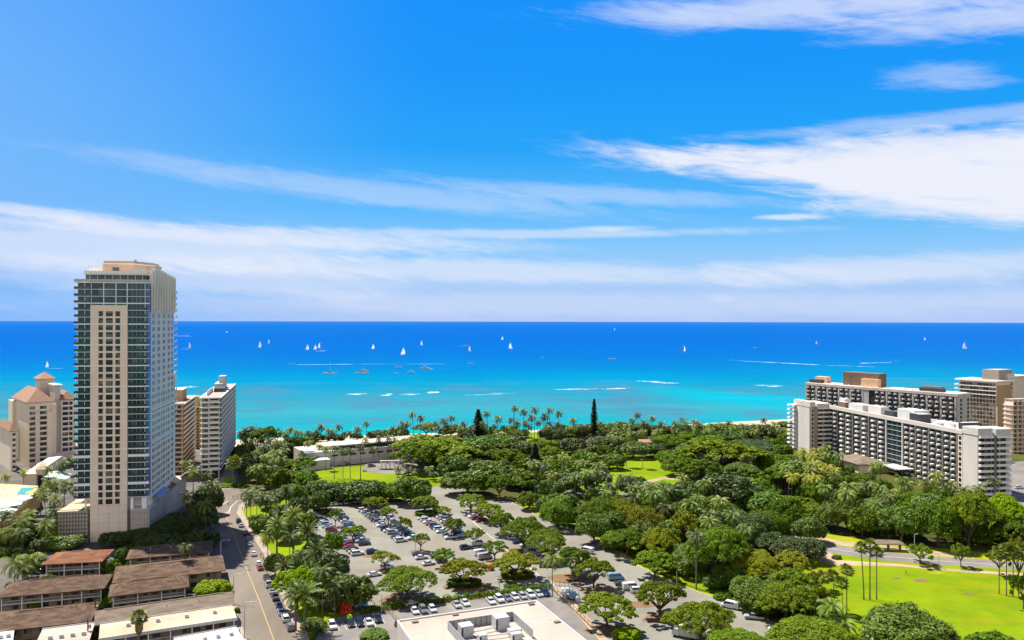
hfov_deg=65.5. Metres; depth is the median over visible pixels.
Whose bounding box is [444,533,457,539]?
parked car
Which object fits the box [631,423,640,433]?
broadleaf tree
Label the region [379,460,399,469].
colonnade
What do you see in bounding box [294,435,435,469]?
museum
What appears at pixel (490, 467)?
broadleaf tree
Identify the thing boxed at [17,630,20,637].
door
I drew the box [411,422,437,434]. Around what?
rain tree
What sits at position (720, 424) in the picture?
coconut palm
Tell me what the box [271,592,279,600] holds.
parked car
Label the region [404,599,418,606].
parked car
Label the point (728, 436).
broadleaf tree
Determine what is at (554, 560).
coconut palm
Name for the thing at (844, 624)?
coconut palm
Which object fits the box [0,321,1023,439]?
sea
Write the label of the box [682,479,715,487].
broadleaf tree
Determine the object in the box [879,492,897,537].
coconut palm
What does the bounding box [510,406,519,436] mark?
coconut palm
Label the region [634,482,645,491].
coconut palm
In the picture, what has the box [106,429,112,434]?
window
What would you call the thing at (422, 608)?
parked car
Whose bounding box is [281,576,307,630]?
date palm
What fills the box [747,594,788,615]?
broadleaf tree
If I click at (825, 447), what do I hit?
coconut palm
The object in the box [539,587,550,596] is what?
parked car
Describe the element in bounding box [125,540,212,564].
house
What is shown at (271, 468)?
coconut palm
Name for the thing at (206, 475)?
coconut palm
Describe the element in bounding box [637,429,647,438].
coconut palm
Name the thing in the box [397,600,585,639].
flat roofed hall
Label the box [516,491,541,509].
broadleaf tree
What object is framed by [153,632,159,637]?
window
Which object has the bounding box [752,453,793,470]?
broadleaf tree
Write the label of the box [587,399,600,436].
norfolk pine
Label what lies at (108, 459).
window
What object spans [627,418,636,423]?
coconut palm
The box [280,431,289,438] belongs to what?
coconut palm
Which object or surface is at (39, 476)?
doorway
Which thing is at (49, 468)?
coconut palm
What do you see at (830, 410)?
window
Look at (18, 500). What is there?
parasol
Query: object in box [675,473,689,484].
coconut palm
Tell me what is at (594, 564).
rain tree
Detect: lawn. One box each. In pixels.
[223,476,233,485]
[243,500,358,638]
[308,466,441,494]
[317,497,407,504]
[512,463,524,468]
[525,432,538,441]
[542,496,765,614]
[566,453,678,492]
[803,553,1023,639]
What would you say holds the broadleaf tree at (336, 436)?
on the ground at (491, 493)
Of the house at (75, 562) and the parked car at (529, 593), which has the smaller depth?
the parked car at (529, 593)
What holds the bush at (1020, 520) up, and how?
on the ground at (491, 493)
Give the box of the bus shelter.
[874,539,905,550]
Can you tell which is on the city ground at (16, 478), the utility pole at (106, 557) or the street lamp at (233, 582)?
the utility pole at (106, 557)
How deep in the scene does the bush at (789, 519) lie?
312.98 m
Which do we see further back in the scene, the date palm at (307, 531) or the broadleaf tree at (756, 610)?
the date palm at (307, 531)
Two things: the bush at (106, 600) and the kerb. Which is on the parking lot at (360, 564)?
the kerb
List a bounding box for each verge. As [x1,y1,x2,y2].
[511,499,768,618]
[776,531,1022,561]
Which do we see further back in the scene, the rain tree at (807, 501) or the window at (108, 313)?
the rain tree at (807, 501)
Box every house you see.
[0,574,112,611]
[0,602,100,639]
[41,549,114,576]
[94,591,234,630]
[108,575,188,607]
[112,555,225,589]
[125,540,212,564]
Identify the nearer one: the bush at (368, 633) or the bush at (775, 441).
the bush at (368, 633)
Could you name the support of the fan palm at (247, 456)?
on the ground at (491, 493)
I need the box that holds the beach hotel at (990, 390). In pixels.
[954,369,1023,426]
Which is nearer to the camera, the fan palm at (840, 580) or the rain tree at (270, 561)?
the fan palm at (840, 580)
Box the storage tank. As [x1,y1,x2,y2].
[575,595,580,602]
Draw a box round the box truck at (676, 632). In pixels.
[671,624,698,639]
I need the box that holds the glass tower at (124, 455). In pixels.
[57,260,186,542]
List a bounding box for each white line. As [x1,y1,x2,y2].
[472,521,507,550]
[529,567,549,584]
[828,548,1014,565]
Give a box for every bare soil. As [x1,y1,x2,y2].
[914,579,927,581]
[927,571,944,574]
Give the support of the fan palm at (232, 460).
on the lawn at (229, 478)
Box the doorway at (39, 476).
[38,475,41,485]
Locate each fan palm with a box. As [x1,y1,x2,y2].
[129,609,149,639]
[225,454,241,484]
[240,452,256,487]
[823,568,839,600]
[832,576,849,614]
[838,563,855,613]
[852,540,868,599]
[862,538,877,599]
[868,545,884,599]
[991,545,1007,593]
[998,542,1014,595]
[1005,544,1021,596]
[1010,550,1023,595]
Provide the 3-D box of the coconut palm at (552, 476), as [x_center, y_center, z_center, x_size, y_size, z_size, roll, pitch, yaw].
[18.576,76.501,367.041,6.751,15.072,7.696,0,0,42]
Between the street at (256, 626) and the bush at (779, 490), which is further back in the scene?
the bush at (779, 490)
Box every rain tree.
[247,426,280,443]
[248,513,274,530]
[263,553,284,575]
[270,565,321,609]
[276,457,316,473]
[317,548,350,579]
[322,531,343,551]
[326,574,377,605]
[327,478,357,483]
[327,509,342,525]
[339,525,366,539]
[362,496,389,512]
[370,550,400,569]
[374,565,437,598]
[379,506,397,524]
[388,434,483,462]
[388,441,447,471]
[395,516,412,535]
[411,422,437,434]
[411,495,438,509]
[411,533,430,550]
[428,506,450,513]
[430,547,455,563]
[438,557,490,583]
[443,517,465,534]
[456,493,487,511]
[463,527,485,539]
[471,503,504,521]
[481,540,508,559]
[483,448,522,460]
[485,474,514,498]
[488,512,514,530]
[491,549,543,574]
[492,428,524,435]
[499,516,546,550]
[510,454,544,466]
[525,528,566,557]
[538,446,566,458]
[556,546,591,575]
[570,556,615,588]
[577,496,616,514]
[577,591,638,627]
[604,498,649,520]
[605,528,646,555]
[630,549,676,578]
[635,580,686,616]
[639,526,680,558]
[643,497,673,514]
[660,601,736,639]
[662,457,724,482]
[664,434,701,438]
[669,509,703,540]
[676,439,769,464]
[679,427,719,436]
[685,526,751,565]
[705,524,737,531]
[706,627,768,639]
[712,462,761,477]
[729,549,780,577]
[730,438,782,451]
[753,580,823,617]
[756,464,807,492]
[764,614,858,639]
[767,497,806,517]
[770,549,812,571]
[784,495,815,511]
[798,502,820,518]
[858,600,961,639]
[895,491,928,508]
[915,492,945,500]
[941,490,1003,547]
[963,629,1015,639]
[986,492,1023,519]
[988,518,1023,541]
[1000,536,1023,572]
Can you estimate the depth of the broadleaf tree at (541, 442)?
494.85 m
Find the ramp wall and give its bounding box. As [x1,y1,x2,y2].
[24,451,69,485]
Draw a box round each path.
[320,459,421,469]
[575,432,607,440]
[648,477,677,481]
[783,531,974,558]
[810,551,1022,575]
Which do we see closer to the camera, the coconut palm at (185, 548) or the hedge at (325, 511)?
the coconut palm at (185, 548)
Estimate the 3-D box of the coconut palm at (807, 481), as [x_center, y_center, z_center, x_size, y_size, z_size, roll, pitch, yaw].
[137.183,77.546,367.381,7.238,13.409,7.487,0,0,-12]
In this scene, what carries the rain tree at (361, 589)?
on the lawn at (283, 549)
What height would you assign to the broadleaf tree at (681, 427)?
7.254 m
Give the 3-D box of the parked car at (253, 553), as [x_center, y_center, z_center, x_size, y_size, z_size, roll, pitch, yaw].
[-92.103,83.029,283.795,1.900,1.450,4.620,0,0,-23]
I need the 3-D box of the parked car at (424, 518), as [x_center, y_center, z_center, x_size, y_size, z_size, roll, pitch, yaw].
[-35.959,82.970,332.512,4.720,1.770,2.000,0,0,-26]
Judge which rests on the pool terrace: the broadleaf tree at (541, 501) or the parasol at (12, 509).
the parasol at (12, 509)
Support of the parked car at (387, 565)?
on the parking lot at (360, 564)
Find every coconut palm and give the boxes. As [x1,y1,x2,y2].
[0,473,11,481]
[0,509,16,526]
[0,526,13,546]
[0,527,22,547]
[0,554,29,581]
[5,514,24,527]
[10,517,36,548]
[10,528,32,549]
[10,563,35,581]
[17,470,29,484]
[18,552,47,577]
[22,508,38,520]
[31,518,55,542]
[33,486,51,515]
[35,490,50,513]
[37,516,56,528]
[40,478,56,512]
[42,466,53,480]
[43,507,61,529]
[45,492,65,507]
[47,481,62,507]
[54,461,71,471]
[56,478,73,501]
[58,483,71,507]
[61,455,74,468]
[69,485,76,500]
[178,460,194,471]
[178,490,195,506]
[178,542,193,559]
[185,464,201,494]
[185,468,200,492]
[195,484,207,492]
[196,498,213,514]
[198,470,215,485]
[204,478,218,502]
[236,431,244,444]
[238,487,254,516]
[239,437,251,444]
[240,427,250,442]
[242,490,257,515]
[247,425,256,431]
[247,437,257,447]
[248,487,265,502]
[249,464,262,488]
[254,493,272,506]
[257,529,278,555]
[258,444,270,452]
[258,453,270,472]
[266,464,278,490]
[267,492,283,506]
[268,457,279,465]
[269,450,283,460]
[271,439,283,449]
[275,456,287,484]
[277,447,290,456]
[279,530,299,554]
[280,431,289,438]
[291,549,309,565]
[296,430,305,437]
[298,450,306,456]
[303,440,311,450]
[304,429,313,436]
[310,563,337,615]
[311,429,320,436]
[315,424,326,431]
[315,443,324,449]
[322,446,330,469]
[323,428,332,441]
[323,577,346,616]
[327,429,337,437]
[330,445,339,478]
[334,424,342,440]
[337,447,347,477]
[339,430,349,439]
[345,431,353,438]
[345,448,355,477]
[352,426,363,439]
[356,443,365,479]
[361,437,369,442]
[364,431,374,438]
[369,446,378,461]
[374,437,383,443]
[380,429,388,437]
[383,435,392,443]
[388,425,397,433]
[393,430,400,435]
[394,465,403,476]
[397,420,407,433]
[403,465,412,474]
[408,411,416,433]
[411,468,420,475]
[416,415,423,433]
[422,422,430,434]
[424,465,433,478]
[428,471,436,480]
[432,421,438,436]
[434,425,443,436]
[439,417,446,435]
[442,422,450,434]
[447,415,455,434]
[452,423,460,430]
[457,426,464,434]
[458,420,467,429]
[466,425,476,436]
[479,421,487,435]
[481,410,489,432]
[486,426,495,434]
[492,415,502,433]
[499,425,506,431]
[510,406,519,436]
[511,420,521,428]
[519,408,527,439]
[520,420,530,441]
[524,424,533,430]
[525,458,536,480]
[527,414,535,437]
[528,460,541,478]
[529,407,539,436]
[535,420,543,437]
[540,412,548,425]
[540,463,552,479]
[541,424,551,433]
[541,456,553,467]
[542,553,565,596]
[545,408,554,439]
[545,470,559,493]
[553,409,563,427]
[553,420,562,434]
[557,452,568,469]
[568,417,578,433]
[568,473,580,495]
[574,459,585,491]
[577,459,590,491]
[578,423,587,430]
[579,469,595,488]
[585,424,591,432]
[586,444,595,451]
[586,453,597,460]
[592,461,604,486]
[592,469,604,486]
[596,421,605,431]
[598,489,613,498]
[600,472,614,483]
[601,481,618,494]
[607,422,614,428]
[612,435,623,444]
[615,473,627,496]
[620,444,633,467]
[622,473,633,487]
[626,491,643,503]
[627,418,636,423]
[627,484,639,500]
[633,412,641,429]
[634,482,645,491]
[635,445,646,468]
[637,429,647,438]
[639,420,648,434]
[639,481,657,505]
[644,481,659,490]
[645,489,663,508]
[646,484,659,492]
[648,416,655,422]
[650,495,665,509]
[653,428,663,436]
[656,421,666,430]
[657,503,673,518]
[658,485,674,500]
[665,424,675,430]
[670,420,679,427]
[670,428,679,435]
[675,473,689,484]
[681,420,689,439]
[681,499,699,512]
[685,425,693,433]
[686,527,706,589]
[690,419,698,437]
[692,426,701,434]
[696,423,705,430]
[696,477,713,492]
[697,508,719,527]
[700,515,719,529]
[707,423,716,429]
[708,427,715,434]
[710,495,730,516]
[717,422,725,430]
[721,509,743,528]
[728,425,737,430]
[736,524,754,554]
[738,423,748,431]
[750,428,759,437]
[759,417,767,424]
[769,421,779,427]
[776,427,785,434]
[779,464,794,495]
[785,472,801,495]
[789,459,803,466]
[797,447,809,461]
[799,452,808,460]
[799,473,812,485]
[802,462,817,471]
[802,466,818,474]
[805,451,820,462]
[806,460,819,467]
[807,473,823,490]
[810,447,822,456]
[811,456,828,468]
[813,466,824,476]
[814,597,849,624]
[816,483,833,523]
[817,463,835,477]
[819,451,830,460]
[821,444,830,452]
[827,472,840,495]
[828,467,841,476]
[829,614,859,633]
[832,450,843,468]
[837,487,857,529]
[838,492,857,503]
[840,481,856,491]
[853,483,865,495]
[856,479,876,497]
[867,498,884,532]
[869,462,880,478]
[869,483,889,496]
[872,460,886,479]
[873,461,887,492]
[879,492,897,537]
[881,488,898,499]
[892,488,906,499]
[894,474,908,489]
[898,480,916,491]
[907,476,919,485]
[911,496,925,507]
[918,480,935,492]
[925,493,940,501]
[927,471,947,487]
[941,480,960,496]
[956,485,973,493]
[970,484,987,494]
[986,476,1002,496]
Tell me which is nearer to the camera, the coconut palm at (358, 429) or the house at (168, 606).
the house at (168, 606)
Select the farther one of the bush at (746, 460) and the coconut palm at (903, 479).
the bush at (746, 460)
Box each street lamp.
[233,573,244,596]
[244,601,257,637]
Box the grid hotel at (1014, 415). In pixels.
[1003,398,1023,453]
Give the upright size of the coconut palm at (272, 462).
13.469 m
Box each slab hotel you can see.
[787,398,1011,495]
[805,371,970,422]
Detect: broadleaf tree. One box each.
[0,528,34,546]
[14,519,45,535]
[21,555,48,568]
[44,533,87,551]
[97,531,134,547]
[100,559,122,572]
[124,526,158,543]
[147,533,183,545]
[150,511,200,533]
[186,501,217,528]
[186,527,219,543]
[191,486,224,507]
[235,442,251,468]
[244,463,268,479]
[250,447,284,465]
[255,468,292,485]
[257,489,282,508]
[265,440,296,454]
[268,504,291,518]
[273,520,297,541]
[280,484,306,500]
[284,435,303,446]
[286,555,300,569]
[287,496,308,512]
[289,469,318,485]
[295,511,318,535]
[296,436,317,446]
[301,537,325,561]
[304,480,327,494]
[305,456,319,466]
[307,434,326,440]
[307,490,330,510]
[307,585,326,605]
[319,593,341,612]
[322,482,349,500]
[325,434,345,441]
[344,480,384,501]
[351,433,363,439]
[366,430,384,438]
[380,481,395,500]
[390,477,431,503]
[394,426,409,435]
[436,455,469,477]
[437,424,461,435]
[439,470,491,493]
[446,435,496,458]
[464,460,514,475]
[485,433,511,443]
[491,435,524,449]
[499,467,529,487]
[509,442,532,452]
[511,428,529,437]
[511,470,551,490]
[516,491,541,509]
[528,437,559,448]
[534,496,547,509]
[536,457,582,479]
[536,479,565,496]
[537,426,566,440]
[538,424,584,437]
[539,495,572,525]
[546,492,581,515]
[558,437,586,453]
[558,470,597,494]
[568,506,583,526]
[569,449,598,463]
[574,512,613,544]
[583,486,615,501]
[585,436,616,449]
[585,466,612,485]
[586,445,613,455]
[590,453,626,468]
[596,511,627,530]
[598,421,633,433]
[599,530,626,549]
[604,494,632,500]
[606,430,638,443]
[614,440,651,457]
[615,476,647,493]
[625,507,665,527]
[627,521,653,551]
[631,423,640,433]
[632,490,650,504]
[634,425,673,433]
[648,443,666,455]
[650,435,686,447]
[654,450,697,462]
[655,520,685,544]
[656,481,702,510]
[660,455,706,471]
[662,556,690,572]
[668,544,709,576]
[669,500,684,516]
[672,424,694,433]
[675,443,684,449]
[679,495,735,519]
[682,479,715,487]
[688,434,723,450]
[692,472,762,506]
[702,573,726,589]
[704,423,734,430]
[707,509,774,537]
[708,501,742,511]
[712,564,745,584]
[713,430,748,441]
[726,477,775,492]
[728,575,776,609]
[729,574,756,597]
[736,489,788,514]
[745,424,776,437]
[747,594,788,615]
[749,509,788,532]
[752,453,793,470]
[755,531,782,551]
[768,567,816,600]
[769,535,827,561]
[774,444,794,455]
[774,460,807,465]
[776,432,793,444]
[777,421,793,426]
[790,514,828,538]
[799,474,839,493]
[804,583,835,607]
[807,569,834,585]
[816,500,856,530]
[833,485,868,500]
[845,506,877,536]
[855,496,893,511]
[869,492,903,503]
[875,504,928,541]
[905,543,933,563]
[910,498,963,546]
[950,542,972,566]
[988,545,1011,575]
[1008,573,1023,608]
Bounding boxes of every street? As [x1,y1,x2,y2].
[177,488,276,511]
[207,503,297,639]
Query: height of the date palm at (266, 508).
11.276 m
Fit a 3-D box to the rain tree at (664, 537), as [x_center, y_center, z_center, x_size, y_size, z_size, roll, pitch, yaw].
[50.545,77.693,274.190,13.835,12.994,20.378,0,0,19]
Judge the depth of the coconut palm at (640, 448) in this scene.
450.37 m
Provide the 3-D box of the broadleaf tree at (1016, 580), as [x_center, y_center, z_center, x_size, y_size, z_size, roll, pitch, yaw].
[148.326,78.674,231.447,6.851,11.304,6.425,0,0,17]
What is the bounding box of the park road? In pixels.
[824,544,1023,569]
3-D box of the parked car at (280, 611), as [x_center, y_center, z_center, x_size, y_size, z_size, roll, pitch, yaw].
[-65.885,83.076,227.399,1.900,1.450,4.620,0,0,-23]
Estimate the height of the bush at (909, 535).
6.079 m
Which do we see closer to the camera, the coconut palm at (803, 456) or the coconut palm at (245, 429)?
the coconut palm at (803, 456)
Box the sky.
[0,0,1023,322]
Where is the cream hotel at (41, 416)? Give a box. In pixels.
[8,372,75,466]
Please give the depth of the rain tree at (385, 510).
324.71 m
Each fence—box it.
[551,584,599,630]
[555,581,581,588]
[616,581,645,600]
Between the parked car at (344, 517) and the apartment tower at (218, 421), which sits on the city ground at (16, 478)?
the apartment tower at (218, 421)
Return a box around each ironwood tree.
[470,409,486,436]
[527,443,541,471]
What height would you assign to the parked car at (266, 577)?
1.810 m
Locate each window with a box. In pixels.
[24,629,31,633]
[106,311,112,315]
[106,318,112,322]
[106,325,112,329]
[106,332,112,336]
[106,339,112,343]
[106,346,112,350]
[106,353,112,357]
[106,360,112,364]
[106,367,112,371]
[106,374,112,378]
[106,381,112,385]
[106,388,112,392]
[106,395,112,399]
[106,402,112,406]
[106,409,112,413]
[106,415,112,420]
[106,422,112,427]
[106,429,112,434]
[106,436,112,441]
[106,443,112,447]
[106,450,112,454]
[106,457,112,461]
[106,464,111,468]
[106,471,111,475]
[106,478,111,482]
[106,485,111,489]
[106,492,111,496]
[106,499,111,503]
[140,634,146,639]
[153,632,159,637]
[166,630,173,635]
[180,628,186,633]
[193,626,199,631]
[206,624,212,629]
[219,622,225,627]
[807,385,885,406]
[830,410,867,456]
[960,382,1012,420]
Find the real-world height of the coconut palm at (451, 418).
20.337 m
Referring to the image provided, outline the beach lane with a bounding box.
[214,454,232,485]
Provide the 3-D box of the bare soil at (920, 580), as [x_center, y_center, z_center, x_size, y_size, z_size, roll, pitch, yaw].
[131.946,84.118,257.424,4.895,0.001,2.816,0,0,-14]
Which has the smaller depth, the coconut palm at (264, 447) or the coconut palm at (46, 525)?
the coconut palm at (46, 525)
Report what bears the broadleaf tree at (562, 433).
on the ground at (491, 493)
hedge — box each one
[313,508,342,514]
[360,581,551,612]
[360,587,550,613]
[415,509,436,516]
[446,576,481,588]
[501,568,534,580]
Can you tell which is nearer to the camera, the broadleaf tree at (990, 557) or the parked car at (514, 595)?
the parked car at (514, 595)
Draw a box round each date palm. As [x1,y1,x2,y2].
[256,497,275,514]
[264,513,288,552]
[271,503,289,519]
[274,557,296,572]
[278,483,295,513]
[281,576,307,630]
[282,504,304,552]
[283,580,326,633]
[293,519,320,564]
[301,539,330,566]
[301,561,324,581]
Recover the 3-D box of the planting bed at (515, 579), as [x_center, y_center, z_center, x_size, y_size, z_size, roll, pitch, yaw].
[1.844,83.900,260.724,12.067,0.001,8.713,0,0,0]
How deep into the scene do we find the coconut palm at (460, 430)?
539.84 m
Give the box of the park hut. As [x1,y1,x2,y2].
[638,439,653,444]
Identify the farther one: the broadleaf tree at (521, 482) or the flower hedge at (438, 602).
the broadleaf tree at (521, 482)
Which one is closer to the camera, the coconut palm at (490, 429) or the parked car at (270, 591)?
the parked car at (270, 591)
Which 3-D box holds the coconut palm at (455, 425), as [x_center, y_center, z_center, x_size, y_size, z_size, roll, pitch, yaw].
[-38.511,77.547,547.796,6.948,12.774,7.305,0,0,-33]
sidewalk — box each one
[221,578,246,639]
[237,501,309,639]
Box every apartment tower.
[175,387,195,475]
[195,396,200,447]
[199,375,235,478]
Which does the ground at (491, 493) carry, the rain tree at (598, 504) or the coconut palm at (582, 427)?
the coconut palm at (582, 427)
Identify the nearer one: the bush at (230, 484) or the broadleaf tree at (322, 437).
the bush at (230, 484)
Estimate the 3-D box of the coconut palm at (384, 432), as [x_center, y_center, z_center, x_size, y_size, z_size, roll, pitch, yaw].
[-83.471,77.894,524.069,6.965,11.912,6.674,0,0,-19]
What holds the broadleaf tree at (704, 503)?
on the ground at (491, 493)
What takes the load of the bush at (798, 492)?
on the ground at (491, 493)
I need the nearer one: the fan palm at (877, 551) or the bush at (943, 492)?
the fan palm at (877, 551)
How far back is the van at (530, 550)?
284.95 m
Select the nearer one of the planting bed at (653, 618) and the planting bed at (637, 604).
the planting bed at (653, 618)
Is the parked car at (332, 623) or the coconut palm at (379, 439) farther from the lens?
the coconut palm at (379, 439)
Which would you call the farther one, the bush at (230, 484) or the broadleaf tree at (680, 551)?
the bush at (230, 484)
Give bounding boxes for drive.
[364,460,631,496]
[988,461,1023,506]
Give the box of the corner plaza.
[216,462,235,489]
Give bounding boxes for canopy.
[42,471,71,486]
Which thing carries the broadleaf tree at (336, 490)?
on the lawn at (397, 499)
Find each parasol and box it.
[0,498,12,502]
[0,504,10,508]
[0,508,17,512]
[6,502,21,505]
[10,498,26,501]
[16,496,32,498]
[25,490,38,493]
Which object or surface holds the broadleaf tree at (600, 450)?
on the lawn at (651, 469)
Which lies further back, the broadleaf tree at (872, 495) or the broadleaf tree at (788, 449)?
the broadleaf tree at (788, 449)
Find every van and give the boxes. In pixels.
[470,539,484,546]
[473,548,487,555]
[477,551,492,559]
[524,547,538,552]
[533,553,546,558]
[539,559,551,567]
[581,546,593,553]
[607,572,624,580]
[622,581,639,589]
[720,599,739,609]
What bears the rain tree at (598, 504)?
on the lawn at (689, 579)
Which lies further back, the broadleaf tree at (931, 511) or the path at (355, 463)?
the path at (355, 463)
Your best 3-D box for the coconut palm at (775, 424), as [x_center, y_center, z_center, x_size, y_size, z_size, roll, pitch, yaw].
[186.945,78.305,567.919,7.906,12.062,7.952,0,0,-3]
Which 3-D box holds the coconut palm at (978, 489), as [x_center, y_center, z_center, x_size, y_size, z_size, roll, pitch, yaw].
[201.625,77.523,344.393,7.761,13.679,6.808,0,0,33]
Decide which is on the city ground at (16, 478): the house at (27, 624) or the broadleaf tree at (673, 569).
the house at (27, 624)
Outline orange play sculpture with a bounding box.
[338,596,353,614]
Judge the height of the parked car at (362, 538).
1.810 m
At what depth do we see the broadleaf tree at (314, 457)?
447.66 m
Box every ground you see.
[0,448,298,639]
[237,426,1023,639]
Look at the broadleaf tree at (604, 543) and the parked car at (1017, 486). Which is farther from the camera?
the parked car at (1017, 486)
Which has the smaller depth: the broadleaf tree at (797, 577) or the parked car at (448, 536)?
the broadleaf tree at (797, 577)
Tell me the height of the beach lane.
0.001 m
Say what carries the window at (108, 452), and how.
in the glass tower at (124, 455)
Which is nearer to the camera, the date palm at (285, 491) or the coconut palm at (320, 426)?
the date palm at (285, 491)
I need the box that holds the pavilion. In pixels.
[34,461,46,485]
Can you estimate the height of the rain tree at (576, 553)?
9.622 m
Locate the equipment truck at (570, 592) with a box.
[563,586,576,599]
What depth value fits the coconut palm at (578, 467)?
389.35 m
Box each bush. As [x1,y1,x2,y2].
[0,547,12,556]
[9,542,20,546]
[11,546,23,554]
[11,549,34,559]
[22,537,37,546]
[26,539,47,552]
[29,600,41,608]
[35,532,48,539]
[41,536,56,540]
[42,574,56,577]
[49,531,56,536]
[91,620,98,637]
[96,599,103,610]
[101,593,112,605]
[102,586,108,599]
[108,572,113,585]
[114,548,128,564]
[121,544,130,550]
[133,538,148,546]
[179,531,189,539]
[193,579,232,595]
[218,482,243,487]
[266,483,280,489]
[300,617,327,630]
[309,623,332,636]
[358,627,389,639]
[431,457,437,466]
[456,432,467,437]
[469,458,482,461]
[503,581,518,587]
[611,625,641,639]
[684,469,700,478]
[712,591,732,599]
[722,457,740,466]
[741,457,749,463]
[747,531,764,546]
[761,446,781,454]
[763,438,781,444]
[772,477,787,489]
[774,486,784,495]
[781,513,792,532]
[785,455,800,461]
[789,475,801,489]
[792,514,808,522]
[793,603,813,615]
[794,488,801,496]
[801,484,827,504]
[802,610,820,615]
[809,610,828,631]
[825,455,836,461]
[827,491,834,500]
[829,459,845,471]
[831,555,841,559]
[836,475,851,485]
[838,469,851,476]
[844,465,854,474]
[844,475,857,487]
[852,472,874,479]
[855,475,870,482]
[872,479,893,493]
[875,528,890,534]
[896,530,923,538]
[921,486,938,493]
[928,489,941,494]
[936,487,955,498]
[952,522,970,541]
[969,514,994,527]
[970,524,994,545]
[988,521,999,541]
[999,529,1023,544]
[1002,511,1023,523]
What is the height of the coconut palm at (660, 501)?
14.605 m
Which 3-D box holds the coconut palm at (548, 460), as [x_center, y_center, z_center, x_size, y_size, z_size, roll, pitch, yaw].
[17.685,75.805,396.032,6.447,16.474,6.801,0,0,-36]
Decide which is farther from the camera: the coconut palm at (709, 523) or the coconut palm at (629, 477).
the coconut palm at (629, 477)
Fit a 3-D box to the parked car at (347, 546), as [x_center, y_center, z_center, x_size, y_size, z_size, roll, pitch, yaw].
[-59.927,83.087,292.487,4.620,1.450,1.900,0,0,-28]
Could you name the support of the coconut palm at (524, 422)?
on the ground at (491, 493)
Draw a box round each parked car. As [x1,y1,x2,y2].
[40,565,47,571]
[243,530,248,535]
[250,551,256,555]
[257,564,263,569]
[263,574,270,580]
[264,580,271,587]
[268,588,275,594]
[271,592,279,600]
[275,601,282,608]
[277,608,285,615]
[281,613,289,622]
[286,622,294,630]
[320,521,332,525]
[325,526,336,530]
[328,618,336,629]
[338,516,349,520]
[343,540,354,545]
[343,544,354,548]
[345,546,358,550]
[346,618,354,626]
[350,549,364,555]
[352,603,369,610]
[355,537,369,541]
[355,616,364,626]
[358,540,370,545]
[364,617,373,625]
[366,548,378,553]
[367,571,381,576]
[372,613,382,622]
[373,518,384,522]
[376,522,387,526]
[380,525,391,529]
[380,563,394,569]
[386,529,398,534]
[390,533,402,537]
[394,537,407,542]
[403,530,413,534]
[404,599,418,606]
[410,606,419,613]
[411,551,424,555]
[414,554,427,559]
[418,603,427,613]
[420,516,430,520]
[422,560,435,565]
[428,522,440,526]
[428,603,436,611]
[433,526,444,530]
[435,528,446,532]
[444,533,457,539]
[452,600,461,607]
[454,529,464,534]
[459,544,472,549]
[460,598,469,605]
[476,516,486,521]
[485,596,495,604]
[494,593,504,602]
[502,593,512,600]
[507,535,515,539]
[510,592,519,599]
[512,538,523,543]
[517,591,527,598]
[525,589,535,597]
[533,589,543,596]
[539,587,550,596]
[548,525,559,528]
[614,580,626,585]
[630,586,639,592]
[744,612,763,620]
[1013,485,1023,488]
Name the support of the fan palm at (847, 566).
on the lawn at (986, 606)
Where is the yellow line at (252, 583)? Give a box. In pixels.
[226,517,273,639]
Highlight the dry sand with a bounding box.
[198,422,783,448]
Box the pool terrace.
[0,484,39,527]
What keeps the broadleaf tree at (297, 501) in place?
on the lawn at (283, 549)
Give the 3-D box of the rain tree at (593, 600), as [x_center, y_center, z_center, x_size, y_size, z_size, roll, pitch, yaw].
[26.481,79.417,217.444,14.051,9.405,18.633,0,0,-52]
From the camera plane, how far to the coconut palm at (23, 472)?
387.52 m
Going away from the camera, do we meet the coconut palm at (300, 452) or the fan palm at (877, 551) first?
the fan palm at (877, 551)
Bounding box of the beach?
[76,419,793,445]
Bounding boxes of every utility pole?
[82,618,93,630]
[103,555,110,573]
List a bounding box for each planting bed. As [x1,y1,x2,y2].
[359,587,553,613]
[376,569,389,572]
[378,593,430,603]
[409,550,431,553]
[443,582,493,591]
[499,573,535,580]
[501,548,544,553]
[548,574,590,583]
[554,587,608,639]
[581,587,614,593]
[582,624,630,634]
[630,601,656,606]
[642,613,686,623]
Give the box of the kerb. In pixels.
[509,501,768,619]
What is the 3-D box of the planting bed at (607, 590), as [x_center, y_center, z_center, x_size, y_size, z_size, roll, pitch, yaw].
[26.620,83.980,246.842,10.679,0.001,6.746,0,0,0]
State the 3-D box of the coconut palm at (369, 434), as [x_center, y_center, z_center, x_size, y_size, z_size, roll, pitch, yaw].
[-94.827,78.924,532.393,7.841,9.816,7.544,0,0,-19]
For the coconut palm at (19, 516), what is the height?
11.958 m
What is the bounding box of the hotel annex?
[0,418,17,470]
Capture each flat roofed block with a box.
[0,629,14,639]
[38,622,93,639]
[98,604,237,639]
[173,625,243,639]
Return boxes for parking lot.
[308,476,796,639]
[316,589,597,639]
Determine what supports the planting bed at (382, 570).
on the parking lot at (360, 564)
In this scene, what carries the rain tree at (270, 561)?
on the sidewalk at (290, 611)
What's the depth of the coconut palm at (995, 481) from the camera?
344.78 m
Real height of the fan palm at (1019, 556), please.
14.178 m
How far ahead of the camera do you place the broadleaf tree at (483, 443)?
467.24 m

